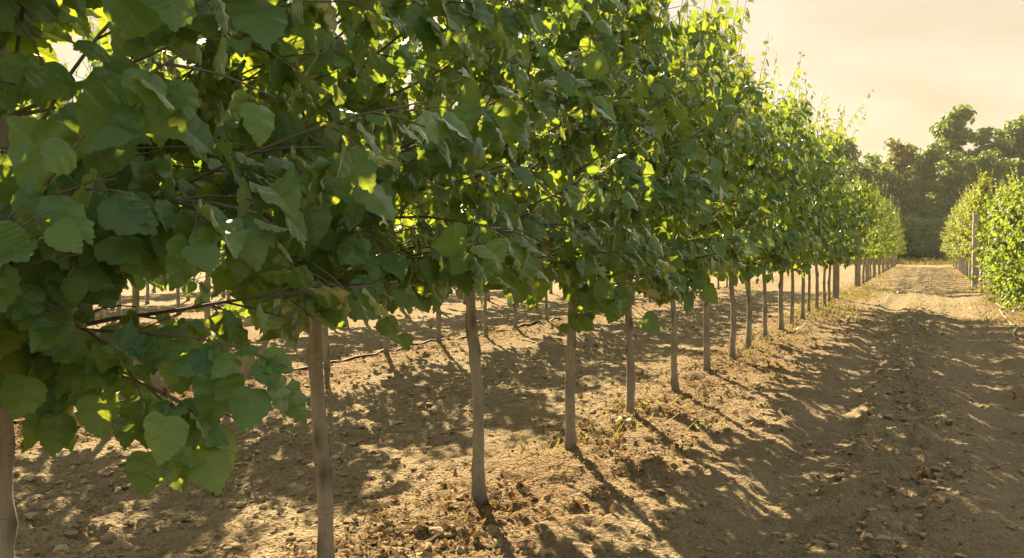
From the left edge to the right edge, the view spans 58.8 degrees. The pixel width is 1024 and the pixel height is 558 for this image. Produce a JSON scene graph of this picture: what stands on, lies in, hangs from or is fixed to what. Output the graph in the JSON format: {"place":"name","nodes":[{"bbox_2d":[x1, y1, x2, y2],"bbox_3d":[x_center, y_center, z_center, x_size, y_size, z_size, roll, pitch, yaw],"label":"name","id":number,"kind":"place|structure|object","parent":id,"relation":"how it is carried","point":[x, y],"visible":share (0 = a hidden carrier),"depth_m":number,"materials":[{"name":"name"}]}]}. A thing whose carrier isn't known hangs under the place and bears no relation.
{"place":"outdoors","nodes":[
{"label":"outdoors","id":0,"kind":"place"},
{"bbox_2d":[13,256,1023,557],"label":"ground","id":1,"kind":"structure","parent":0,"point":[753,466],"depth_m":7.47,"materials":[{"name":"soil"}]},
{"bbox_2d":[18,52,55,118],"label":"linden tree","id":2,"kind":"object","parent":1,"relation":"on","point":[36,115],"visible":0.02,"depth_m":7.37,"materials":[{"name":"green plant"}]},
{"bbox_2d":[18,56,88,118],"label":"linden tree","id":3,"kind":"object","parent":1,"relation":"on","point":[51,114],"visible":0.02,"depth_m":12.83,"materials":[{"name":"green plant"}]},
{"bbox_2d":[52,544,68,554],"bbox_3d":[-2.459,1.475,4.954,0.084,0.052,0.094,-1,2,-29],"label":"stone","id":4,"kind":"object","parent":1,"relation":"on","point":[64,548],"visible":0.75,"depth_m":4.92,"materials":[{"name":"grey stone"}]},
{"bbox_2d":[100,532,116,543],"bbox_3d":[-2.252,1.448,5.083,0.083,0.056,0.112,0,2,0],"label":"stone","id":5,"kind":"object","parent":1,"relation":"on","point":[111,537],"visible":0.97,"depth_m":5.04,"materials":[{"name":"grey stone"}]},
{"bbox_2d":[116,294,120,315],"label":"linden tree","id":6,"kind":"object","parent":1,"relation":"on","point":[118,310],"depth_m":19.75,"materials":[{"name":"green plant"}]},
{"bbox_2d":[40,16,223,320],"bbox_3d":[-3.824,-0.849,8.755,2.178,4.371,2.119,2,3,45],"label":"linden tree","id":7,"kind":"object","parent":1,"relation":"on","point":[188,287],"visible":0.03,"depth_m":8.57,"materials":[{"name":"green plant"}]},
{"bbox_2d":[145,282,149,303],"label":"linden tree","id":8,"kind":"object","parent":1,"relation":"on","point":[147,294],"depth_m":26.11,"materials":[{"name":"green plant"}]},
{"bbox_2d":[176,288,181,314],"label":"linden tree","id":9,"kind":"object","parent":1,"relation":"on","point":[178,303],"visible":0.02,"depth_m":21.25,"materials":[{"name":"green plant"}]},
{"bbox_2d":[173,514,190,521],"bbox_3d":[-1.980,1.437,5.452,0.111,0.049,0.080,-2,2,-38],"label":"stone","id":10,"kind":"object","parent":1,"relation":"on","point":[181,518],"visible":0.89,"depth_m":5.42,"materials":[{"name":"grey stone"}]},
{"bbox_2d":[204,257,224,328],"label":"linden tree","id":11,"kind":"object","parent":1,"relation":"on","point":[207,298],"depth_m":15.95,"materials":[{"name":"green plant"}]},
{"bbox_2d":[194,244,271,380],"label":"linden tree","id":12,"kind":"object","parent":1,"relation":"on","point":[241,369],"depth_m":10.19,"materials":[{"name":"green plant"}]},
{"bbox_2d":[0,0,473,557],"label":"linden tree","id":13,"kind":"object","parent":1,"relation":"on","point":[92,184],"visible":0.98,"depth_m":2.27,"materials":[{"name":"green plant"}]},
{"bbox_2d":[300,112,364,368],"bbox_3d":[-2.434,-0.773,11.539,1.849,3.982,1.956,-2,3,-44],"label":"linden tree","id":14,"kind":"object","parent":1,"relation":"on","point":[326,348],"visible":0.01,"depth_m":11.53,"materials":[{"name":"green plant"}]},
{"bbox_2d":[97,0,616,557],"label":"linden tree","id":15,"kind":"object","parent":1,"relation":"on","point":[465,256],"visible":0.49,"depth_m":3.60,"materials":[{"name":"green plant"}]},
{"bbox_2d":[13,286,725,423],"bbox_3d":[1.549,0.819,20.633,0.258,0.164,32.754,1,2,25],"label":"drip hose","id":16,"kind":"object","parent":1,"relation":"on","point":[353,357],"visible":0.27,"depth_m":13.49,"materials":[{"name":"black plastic"}]},
{"bbox_2d":[391,457,401,462],"bbox_3d":[-0.858,1.337,6.712,0.078,0.028,0.071,1,2,15],"label":"fallen leaf","id":17,"kind":"object","parent":1,"relation":"on","point":[396,459],"visible":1,"depth_m":6.72,"materials":[{"name":"brown plant"}]},
{"bbox_2d":[364,107,440,354],"bbox_3d":[-1.707,-0.839,12.773,1.947,4.003,2.001,1,2,26],"label":"linden tree","id":18,"kind":"object","parent":1,"relation":"on","point":[386,343],"visible":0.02,"depth_m":12.92,"materials":[{"name":"green plant"}]},
{"bbox_2d":[400,204,429,310],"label":"linden tree","id":19,"kind":"object","parent":1,"relation":"on","point":[402,308],"depth_m":21.75,"materials":[{"name":"green plant"}]},
{"bbox_2d":[405,94,456,342],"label":"linden tree","id":20,"kind":"object","parent":1,"relation":"on","point":[438,326],"depth_m":14.27,"materials":[{"name":"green plant"}]},
{"bbox_2d":[428,527,443,535],"bbox_3d":[-0.407,1.353,4.863,0.079,0.050,0.102,0,2,-12],"label":"stone","id":21,"kind":"object","parent":1,"relation":"on","point":[440,530],"visible":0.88,"depth_m":4.84,"materials":[{"name":"beige stone"}]},
{"bbox_2d":[298,0,687,503],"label":"linden tree","id":22,"kind":"object","parent":1,"relation":"on","point":[549,230],"visible":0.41,"depth_m":5.16,"materials":[{"name":"green plant"}]},
{"bbox_2d":[489,500,498,507],"bbox_3d":[-0.105,1.342,5.434,0.061,0.044,0.059,-1,2,-22],"label":"fallen leaf","id":23,"kind":"object","parent":1,"relation":"on","point":[495,503],"visible":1,"depth_m":5.45,"materials":[{"name":"plant"}]},
{"bbox_2d":[483,158,509,336],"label":"linden tree","id":24,"kind":"object","parent":1,"relation":"on","point":[485,323],"depth_m":15.61,"materials":[{"name":"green plant"}]},
{"bbox_2d":[13,302,1023,557],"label":"dry straw","id":25,"kind":"object","parent":1,"relation":"on","point":[541,458],"visible":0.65,"depth_m":6.35,"materials":[{"name":"beige plant"}]},
{"bbox_2d":[14,279,1023,557],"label":"leaf litter","id":26,"kind":"object","parent":1,"relation":"on","point":[472,507],"visible":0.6,"depth_m":6.16,"materials":[{"name":"brown plant"}]},
{"bbox_2d":[505,154,542,329],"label":"linden tree","id":27,"kind":"object","parent":1,"relation":"on","point":[528,158],"visible":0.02,"depth_m":17.01,"materials":[{"name":"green plant"}]},
{"bbox_2d":[525,161,548,320],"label":"linden tree","id":28,"kind":"object","parent":1,"relation":"on","point":[546,310],"visible":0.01,"depth_m":18.36,"materials":[{"name":"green plant"}]},
{"bbox_2d":[549,281,552,293],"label":"linden tree","id":29,"kind":"object","parent":1,"relation":"on","point":[551,290],"visible":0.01,"depth_m":30.50,"materials":[{"name":"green plant"}]},
{"bbox_2d":[438,0,747,449],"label":"linden tree","id":30,"kind":"object","parent":1,"relation":"on","point":[651,181],"visible":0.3,"depth_m":6.43,"materials":[{"name":"green plant"}]},
{"bbox_2d":[614,415,634,421],"bbox_3d":[0.984,1.225,7.970,0.184,0.071,0.178,1,2,25],"label":"weed","id":31,"kind":"object","parent":1,"relation":"on","point":[624,418],"visible":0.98,"depth_m":7.97,"materials":[{"name":"green plant"}]},
{"bbox_2d":[507,0,764,413],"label":"linden tree","id":32,"kind":"object","parent":1,"relation":"on","point":[658,36],"visible":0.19,"depth_m":7.80,"materials":[{"name":"green plant"}]},
{"bbox_2d":[590,0,788,390],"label":"linden tree","id":33,"kind":"object","parent":1,"relation":"on","point":[721,217],"visible":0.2,"depth_m":9.54,"materials":[{"name":"green plant"}]},
{"bbox_2d":[676,0,792,370],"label":"linden tree","id":34,"kind":"object","parent":1,"relation":"on","point":[759,221],"visible":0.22,"depth_m":10.80,"materials":[{"name":"green plant"}]},
{"bbox_2d":[696,0,828,358],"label":"linden tree","id":35,"kind":"object","parent":1,"relation":"on","point":[781,235],"visible":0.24,"depth_m":12.23,"materials":[{"name":"green plant"}]},
{"bbox_2d":[713,56,822,346],"bbox_3d":[3.698,-1.181,13.832,2.283,4.590,2.006,0,2,-13],"label":"linden tree","id":36,"kind":"object","parent":1,"relation":"on","point":[796,181],"visible":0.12,"depth_m":13.58,"materials":[{"name":"green plant"}]},
{"bbox_2d":[767,362,786,378],"bbox_3d":[3.261,1.139,11.171,0.210,0.223,0.232,-1,2,-34],"label":"weed","id":37,"kind":"object","parent":1,"relation":"on","point":[776,370],"visible":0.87,"depth_m":11.16,"materials":[{"name":"green plant"}]},
{"bbox_2d":[722,68,846,339],"bbox_3d":[4.204,-1.218,15.408,2.445,4.637,2.133,0,2,-9],"label":"linden tree","id":38,"kind":"object","parent":1,"relation":"on","point":[809,150],"visible":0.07,"depth_m":15.23,"materials":[{"name":"green plant"}]},
{"bbox_2d":[732,50,858,329],"bbox_3d":[4.917,-1.533,16.639,2.357,5.115,1.965,0,2,-5],"label":"linden tree","id":39,"kind":"object","parent":1,"relation":"on","point":[793,121],"visible":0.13,"depth_m":16.44,"materials":[{"name":"green plant"}]},
{"bbox_2d":[766,51,860,323],"bbox_3d":[5.737,-1.751,18.075,2.019,5.556,2.290,0,2,-3],"label":"linden tree","id":40,"kind":"object","parent":1,"relation":"on","point":[832,216],"visible":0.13,"depth_m":17.94,"materials":[{"name":"green plant"}]},
{"bbox_2d":[789,107,872,313],"bbox_3d":[6.790,-1.504,20.866,2.057,4.820,2.358,0,2,-12],"label":"linden tree","id":41,"kind":"object","parent":1,"relation":"on","point":[854,224],"visible":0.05,"depth_m":20.55,"materials":[{"name":"green plant"}]},
{"bbox_2d":[800,102,863,318],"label":"linden tree","id":42,"kind":"object","parent":1,"relation":"on","point":[824,257],"visible":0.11,"depth_m":19.37,"materials":[{"name":"green plant"}]},
{"bbox_2d":[832,263,839,297],"bbox_3d":[9.645,-0.490,27.037,0.181,2.580,0.180,1,2,27],"label":"wooden post","id":43,"kind":"object","parent":1,"relation":"on","point":[836,276],"visible":0.35,"depth_m":26.98,"materials":[{"name":"brown wood"}]},
{"bbox_2d":[802,90,873,308],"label":"linden tree","id":44,"kind":"object","parent":1,"relation":"on","point":[846,186],"visible":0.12,"depth_m":22.11,"materials":[{"name":"green plant"}]},
{"bbox_2d":[806,99,872,305],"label":"linden tree","id":45,"kind":"object","parent":1,"relation":"on","point":[839,152],"visible":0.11,"depth_m":23.32,"materials":[{"name":"green plant"}]},
{"bbox_2d":[835,136,861,182],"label":"woodland tree","id":46,"kind":"object","parent":1,"relation":"on","point":[852,150],"visible":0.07,"depth_m":109.93,"materials":[{"name":"green plant"}]},
{"bbox_2d":[826,149,879,301],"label":"linden tree","id":47,"kind":"object","parent":1,"relation":"on","point":[853,253],"visible":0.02,"depth_m":24.80,"materials":[{"name":"green plant"}]},
{"bbox_2d":[840,160,875,198],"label":"woodland tree","id":48,"kind":"object","parent":1,"relation":"on","point":[861,166],"visible":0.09,"depth_m":104.20,"materials":[{"name":"green plant"}]},
{"bbox_2d":[855,231,860,286],"bbox_3d":[13.757,-0.948,36.142,0.211,2.780,0.208,1,2,29],"label":"wooden post","id":49,"kind":"object","parent":1,"relation":"on","point":[856,263],"visible":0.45,"depth_m":36.10,"materials":[{"name":"brown wood"}]},
{"bbox_2d":[848,176,888,285],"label":"young tree","id":50,"kind":"object","parent":1,"relation":"on","point":[869,255],"visible":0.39,"depth_m":35.90,"materials":[{"name":"green plant"}]},
{"bbox_2d":[851,172,886,283],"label":"young tree","id":51,"kind":"object","parent":1,"relation":"on","point":[873,234],"visible":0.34,"depth_m":37.84,"materials":[{"name":"green plant"}]},
{"bbox_2d":[855,153,882,176],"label":"woodland tree","id":52,"kind":"object","parent":1,"relation":"on","point":[873,160],"visible":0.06,"depth_m":115.68,"materials":[{"name":"green plant"}]},
{"bbox_2d":[865,191,886,278],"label":"young tree","id":53,"kind":"object","parent":1,"relation":"on","point":[870,276],"visible":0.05,"depth_m":44.04,"materials":[{"name":"green plant"}]},
{"bbox_2d":[861,178,894,281],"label":"young tree","id":54,"kind":"object","parent":1,"relation":"on","point":[877,255],"visible":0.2,"depth_m":39.86,"materials":[{"name":"green plant"}]},
{"bbox_2d":[867,186,890,280],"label":"young tree","id":55,"kind":"object","parent":1,"relation":"on","point":[879,198],"visible":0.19,"depth_m":41.90,"materials":[{"name":"green plant"}]},
{"bbox_2d":[865,193,892,275],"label":"young tree","id":56,"kind":"object","parent":1,"relation":"on","point":[881,237],"visible":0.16,"depth_m":47.89,"materials":[{"name":"green plant"}]},
{"bbox_2d":[872,184,888,277],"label":"young tree","id":57,"kind":"object","parent":1,"relation":"on","point":[873,266],"visible":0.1,"depth_m":45.99,"materials":[{"name":"green plant"}]},
{"bbox_2d":[877,504,890,508],"bbox_3d":[2.286,1.401,5.577,0.074,0.023,0.076,0,2,-1],"label":"fallen leaf","id":58,"kind":"object","parent":1,"relation":"on","point":[882,506],"visible":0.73,"depth_m":5.59,"materials":[{"name":"brown plant"}]},
{"bbox_2d":[860,164,914,215],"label":"woodland tree","id":59,"kind":"object","parent":1,"relation":"on","point":[883,178],"visible":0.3,"depth_m":103.07,"materials":[{"name":"green plant"}]},
{"bbox_2d":[878,197,896,274],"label":"young tree","id":60,"kind":"object","parent":1,"relation":"on","point":[890,231],"visible":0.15,"depth_m":49.92,"materials":[{"name":"green plant"}]},
{"bbox_2d":[880,196,895,273],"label":"young tree","id":61,"kind":"object","parent":1,"relation":"on","point":[889,226],"visible":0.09,"depth_m":51.81,"materials":[{"name":"green plant"}]},
{"bbox_2d":[881,204,899,271],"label":"young tree","id":62,"kind":"object","parent":1,"relation":"on","point":[893,246],"visible":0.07,"depth_m":55.82,"materials":[{"name":"green plant"}]},
{"bbox_2d":[882,197,901,272],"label":"young tree","id":63,"kind":"object","parent":1,"relation":"on","point":[891,217],"visible":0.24,"depth_m":53.76,"materials":[{"name":"green plant"}]},
{"bbox_2d":[885,199,899,270],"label":"young tree","id":64,"kind":"object","parent":1,"relation":"on","point":[891,241],"visible":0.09,"depth_m":59.86,"materials":[{"name":"green plant"}]},
{"bbox_2d":[884,204,902,270],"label":"young tree","id":65,"kind":"object","parent":1,"relation":"on","point":[895,240],"visible":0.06,"depth_m":57.75,"materials":[{"name":"green plant"}]},
{"bbox_2d":[868,138,920,258],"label":"woodland tree","id":66,"kind":"object","parent":1,"relation":"on","point":[901,158],"visible":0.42,"depth_m":106.23,"materials":[{"name":"green plant"}]},
{"bbox_2d":[887,206,903,269],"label":"young tree","id":67,"kind":"object","parent":1,"relation":"on","point":[892,241],"visible":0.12,"depth_m":61.89,"materials":[{"name":"green plant"}]},
{"bbox_2d":[888,208,902,268],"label":"young tree","id":68,"kind":"object","parent":1,"relation":"on","point":[896,243],"visible":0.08,"depth_m":63.75,"materials":[{"name":"green plant"}]},
{"bbox_2d":[890,207,903,268],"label":"young tree","id":69,"kind":"object","parent":1,"relation":"on","point":[900,229],"visible":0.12,"depth_m":65.96,"materials":[{"name":"green plant"}]},
{"bbox_2d":[892,209,906,265],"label":"young tree","id":70,"kind":"object","parent":1,"relation":"on","point":[898,236],"visible":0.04,"depth_m":72.04,"materials":[{"name":"green plant"}]},
{"bbox_2d":[902,525,914,530],"bbox_3d":[2.245,1.413,5.144,0.057,0.040,0.072,-1,2,-37],"label":"stone","id":71,"kind":"object","parent":1,"relation":"on","point":[906,527],"visible":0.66,"depth_m":5.13,"materials":[{"name":"grey stone"}]},
{"bbox_2d":[898,213,930,259],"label":"woodland shrub","id":72,"kind":"object","parent":1,"relation":"on","point":[914,245],"visible":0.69,"depth_m":95.10,"materials":[{"name":"green plant"}]},
{"bbox_2d":[908,213,938,258],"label":"woodland shrub","id":73,"kind":"object","parent":1,"relation":"on","point":[925,237],"visible":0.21,"depth_m":96.81,"materials":[{"name":"green plant"}]},
{"bbox_2d":[900,139,965,259],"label":"woodland tree","id":74,"kind":"object","parent":1,"relation":"on","point":[922,171],"visible":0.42,"depth_m":103.01,"materials":[{"name":"green plant"}]},
{"bbox_2d":[921,216,950,257],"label":"woodland shrub","id":75,"kind":"object","parent":1,"relation":"on","point":[937,225],"visible":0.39,"depth_m":96.31,"materials":[{"name":"green plant"}]},
{"bbox_2d":[929,215,951,259],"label":"woodland shrub","id":76,"kind":"object","parent":1,"relation":"on","point":[937,239],"visible":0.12,"depth_m":95.17,"materials":[{"name":"green plant"}]},
{"bbox_2d":[940,210,953,266],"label":"young tree","id":77,"kind":"object","parent":1,"relation":"on","point":[947,241],"visible":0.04,"depth_m":73.56,"materials":[{"name":"green plant"}]},
{"bbox_2d":[919,156,976,219],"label":"woodland tree","id":78,"kind":"object","parent":1,"relation":"on","point":[946,183],"visible":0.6,"depth_m":98.98,"materials":[{"name":"green plant"}]},
{"bbox_2d":[942,211,956,267],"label":"young tree","id":79,"kind":"object","parent":1,"relation":"on","point":[947,239],"visible":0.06,"depth_m":65.11,"materials":[{"name":"green plant"}]},
{"bbox_2d":[924,104,976,259],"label":"woodland tree","id":80,"kind":"object","parent":1,"relation":"on","point":[951,129],"visible":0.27,"depth_m":110.06,"materials":[{"name":"green plant"}]},
{"bbox_2d":[940,199,961,272],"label":"young tree","id":81,"kind":"object","parent":1,"relation":"on","point":[947,223],"visible":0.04,"depth_m":56.18,"materials":[{"name":"green plant"}]},
{"bbox_2d":[941,199,960,270],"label":"young tree","id":82,"kind":"object","parent":1,"relation":"on","point":[951,240],"visible":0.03,"depth_m":60.46,"materials":[{"name":"green plant"}]},
{"bbox_2d":[940,197,964,274],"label":"young tree","id":83,"kind":"object","parent":1,"relation":"on","point":[960,206],"visible":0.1,"depth_m":51.82,"materials":[{"name":"green plant"}]},
{"bbox_2d":[940,196,965,275],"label":"young tree","id":84,"kind":"object","parent":1,"relation":"on","point":[955,240],"visible":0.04,"depth_m":49.59,"materials":[{"name":"green plant"}]},
{"bbox_2d":[945,206,963,273],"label":"young tree","id":85,"kind":"object","parent":1,"relation":"on","point":[954,250],"visible":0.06,"depth_m":54.09,"materials":[{"name":"green plant"}]},
{"bbox_2d":[941,183,972,276],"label":"young tree","id":86,"kind":"object","parent":1,"relation":"on","point":[954,235],"visible":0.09,"depth_m":45.22,"materials":[{"name":"green plant"}]},
{"bbox_2d":[946,189,971,276],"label":"young tree","id":87,"kind":"object","parent":1,"relation":"on","point":[957,210],"visible":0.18,"depth_m":47.43,"materials":[{"name":"green plant"}]},
{"bbox_2d":[946,184,975,272],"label":"young tree","id":88,"kind":"object","parent":1,"relation":"on","point":[961,210],"visible":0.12,"depth_m":43.18,"materials":[{"name":"green plant"}]},
{"bbox_2d":[949,192,987,283],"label":"young tree","id":89,"kind":"object","parent":1,"relation":"on","point":[966,255],"visible":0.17,"depth_m":38.68,"materials":[{"name":"green plant"}]},
{"bbox_2d":[950,181,987,260],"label":"young tree","id":90,"kind":"object","parent":1,"relation":"on","point":[957,243],"visible":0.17,"depth_m":40.96,"materials":[{"name":"green plant"}]},
{"bbox_2d":[948,167,998,283],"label":"young tree","id":91,"kind":"object","parent":1,"relation":"on","point":[980,207],"visible":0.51,"depth_m":36.33,"materials":[{"name":"green plant"}]},
{"bbox_2d":[971,213,978,287],"bbox_3d":[17.931,-1.029,35.222,0.193,3.030,0.191,0,2,14],"label":"wooden post","id":92,"kind":"object","parent":1,"relation":"on","point":[975,244],"visible":0.78,"depth_m":35.14,"materials":[{"name":"brown wood"}]},
{"bbox_2d":[952,147,1019,213],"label":"woodland tree","id":93,"kind":"object","parent":1,"relation":"on","point":[985,161],"visible":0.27,"depth_m":97.14,"materials":[{"name":"green plant"}]},
{"bbox_2d":[964,180,1017,291],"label":"bushy tree","id":94,"kind":"object","parent":1,"relation":"on","point":[984,242],"visible":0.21,"depth_m":30.86,"materials":[{"name":"green plant"}]},
{"bbox_2d":[962,123,1023,193],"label":"woodland tree","id":95,"kind":"object","parent":1,"relation":"on","point":[982,137],"visible":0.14,"depth_m":106.96,"materials":[{"name":"green plant"}]},
{"bbox_2d":[976,181,1018,293],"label":"bushy tree","id":96,"kind":"object","parent":1,"relation":"on","point":[990,249],"visible":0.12,"depth_m":28.74,"materials":[{"name":"green plant"}]},
{"bbox_2d":[978,180,1022,298],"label":"bushy tree","id":97,"kind":"object","parent":1,"relation":"on","point":[992,245],"visible":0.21,"depth_m":26.51,"materials":[{"name":"green plant"}]},
{"bbox_2d":[980,175,1023,304],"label":"bushy tree","id":98,"kind":"object","parent":1,"relation":"on","point":[1015,256],"visible":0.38,"depth_m":24.46,"materials":[{"name":"green plant"}]},
{"bbox_2d":[982,157,1023,308],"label":"bushy tree","id":99,"kind":"object","parent":1,"relation":"on","point":[1015,216],"visible":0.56,"depth_m":22.39,"materials":[{"name":"green plant"}]},
{"bbox_2d":[983,159,1023,316],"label":"bushy tree","id":100,"kind":"object","parent":1,"relation":"on","point":[1014,278],"visible":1,"depth_m":20.38,"materials":[{"name":"green plant"}]},
{"bbox_2d":[992,113,1023,177],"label":"woodland tree","id":101,"kind":"object","parent":1,"relation":"on","point":[1015,154],"visible":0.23,"depth_m":107.94,"materials":[{"name":"green plant"}]},
{"bbox_2d":[995,303,1023,341],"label":"drip hose","id":102,"kind":"object","parent":1,"relation":"on","point":[1014,331],"visible":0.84,"depth_m":17.54,"materials":[{"name":"plastic"}]},
{"bbox_2d":[1006,121,1023,178],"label":"woodland tree","id":103,"kind":"object","parent":1,"relation":"on","point":[1012,126],"visible":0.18,"depth_m":106.92,"materials":[{"name":"green plant"}]},
{"bbox_2d":[18,0,1023,182],"label":"sky","id":104,"kind":"structure","parent":0,"point":[921,60],"materials":[{"name":"beige"}]},
{"bbox_2d":[508,266,1023,459],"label":"short grass","id":105,"kind":"structure","parent":0,"point":[842,292],"depth_m":21.73,"materials":[{"name":"green plant"}]},
{"bbox_2d":[828,255,986,264],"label":"tall grass","id":106,"kind":"structure","parent":0,"point":[920,261],"depth_m":87.36,"materials":[{"name":"plant"}]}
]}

